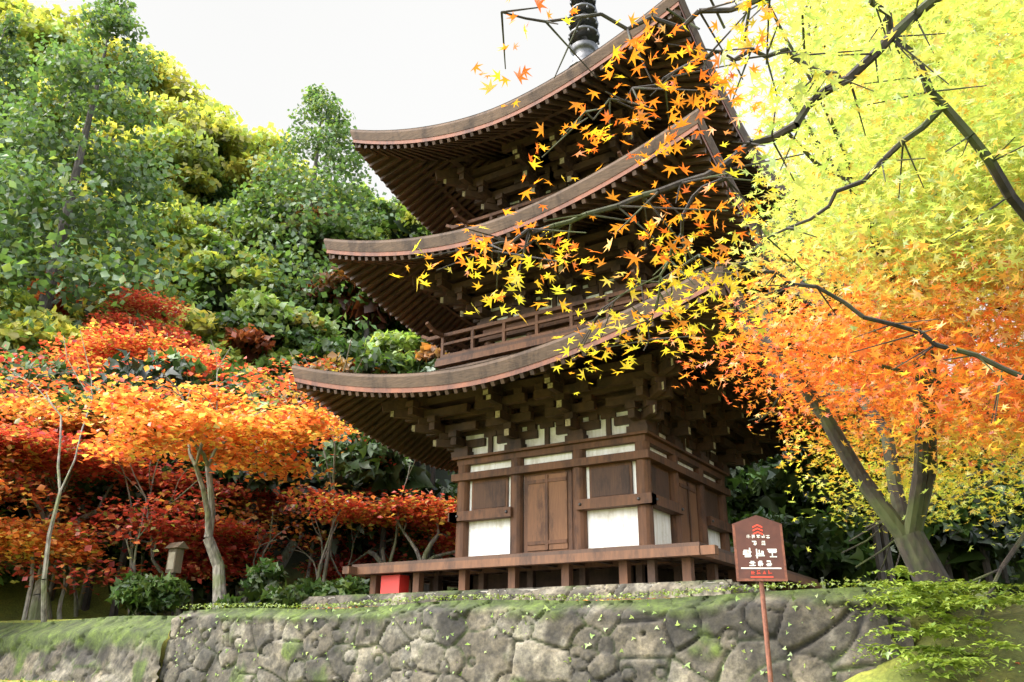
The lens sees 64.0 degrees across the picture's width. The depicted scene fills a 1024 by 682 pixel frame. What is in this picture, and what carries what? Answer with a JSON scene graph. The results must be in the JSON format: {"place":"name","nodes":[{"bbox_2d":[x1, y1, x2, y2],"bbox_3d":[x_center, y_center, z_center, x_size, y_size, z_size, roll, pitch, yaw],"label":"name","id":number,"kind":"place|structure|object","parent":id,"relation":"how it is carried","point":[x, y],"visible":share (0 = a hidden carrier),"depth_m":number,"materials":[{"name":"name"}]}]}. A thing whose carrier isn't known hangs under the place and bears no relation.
{"place":"outdoors","nodes":[
{"label":"outdoors","id":0,"kind":"place"},
{"bbox_2d":[0,0,982,559],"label":"hill forest","id":1,"kind":"object","parent":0,"point":[186,192],"depth_m":37.61,"materials":[{"name":"green plant"}]},
{"bbox_2d":[0,346,1023,681],"bbox_3d":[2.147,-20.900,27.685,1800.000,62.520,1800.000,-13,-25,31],"label":"ground","id":2,"kind":"structure","parent":0,"point":[12,600],"depth_m":8.22,"materials":[{"name":"green plant"}]},
{"bbox_2d":[0,615,175,681],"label":"moss bank","id":3,"kind":"structure","parent":2,"relation":"on","point":[115,649],"depth_m":14.97,"materials":[{"name":"green plant"}]},
{"bbox_2d":[114,541,188,615],"bbox_3d":[-9.364,6.058,20.649,0.474,2.336,5.570,17,-26,-36],"label":"stone lantern","id":4,"kind":"object","parent":2,"relation":"on","point":[175,558],"visible":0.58,"depth_m":18.86,"materials":[{"name":"grey stone"}]},
{"bbox_2d":[0,273,456,621],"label":"maple","id":5,"kind":"object","parent":2,"relation":"on","point":[25,448],"depth_m":20.09,"materials":[{"name":"orange plant"}]},
{"bbox_2d":[0,596,1020,681],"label":"fallen leaves","id":6,"kind":"object","parent":2,"relation":"on","point":[23,680],"visible":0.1,"depth_m":13.19,"materials":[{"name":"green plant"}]},
{"bbox_2d":[0,333,1023,615],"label":"understorey","id":7,"kind":"object","parent":2,"relation":"on","point":[760,487],"depth_m":21.47,"materials":[{"name":"plant"}]},
{"bbox_2d":[301,579,731,608],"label":"platform stones","id":8,"kind":"object","parent":2,"relation":"on","point":[596,590],"visible":0.38,"depth_m":13.33,"materials":[{"name":"grey stone"}]},
{"bbox_2d":[323,582,753,598],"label":"platform top","id":9,"kind":"structure","parent":8,"relation":"on","point":[537,589],"depth_m":13.60,"materials":[{"name":"stone"}]},
{"bbox_2d":[291,0,837,593],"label":"pagoda","id":10,"kind":"object","parent":9,"relation":"on","point":[607,474],"visible":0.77,"depth_m":17.07,"materials":[{"name":"brown wood"}]},
{"bbox_2d":[159,587,913,681],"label":"retaining wall","id":11,"kind":"structure","parent":2,"relation":"on","point":[543,648],"depth_m":10.09,"materials":[{"name":"stone"}]},
{"bbox_2d":[175,565,1023,681],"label":"ferns and moss","id":12,"kind":"object","parent":2,"relation":"on","point":[916,594],"visible":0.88,"depth_m":7.51,"materials":[{"name":"green plant"}]},
{"bbox_2d":[390,0,1023,628],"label":"maple","id":13,"kind":"object","parent":2,"relation":"on","point":[990,114],"depth_m":6.10,"materials":[{"name":"yellow plant"}]},
{"bbox_2d":[725,579,771,593],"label":"platform stones","id":14,"kind":"object","parent":2,"relation":"on","point":[739,590],"visible":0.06,"depth_m":12.24,"materials":[{"name":"grey stone"}]},
{"bbox_2d":[732,515,787,681],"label":"temple sign","id":15,"kind":"object","parent":2,"relation":"on","point":[759,550],"visible":1,"depth_m":8.34,"materials":[{"name":"brown wood"}]},
{"bbox_2d":[861,587,910,654],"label":"retaining wall side","id":16,"kind":"structure","parent":2,"relation":"on","point":[866,591],"depth_m":8.16,"materials":[{"name":"stone"}]},
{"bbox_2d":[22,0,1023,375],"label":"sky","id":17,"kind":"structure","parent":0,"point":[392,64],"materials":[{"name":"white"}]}
]}

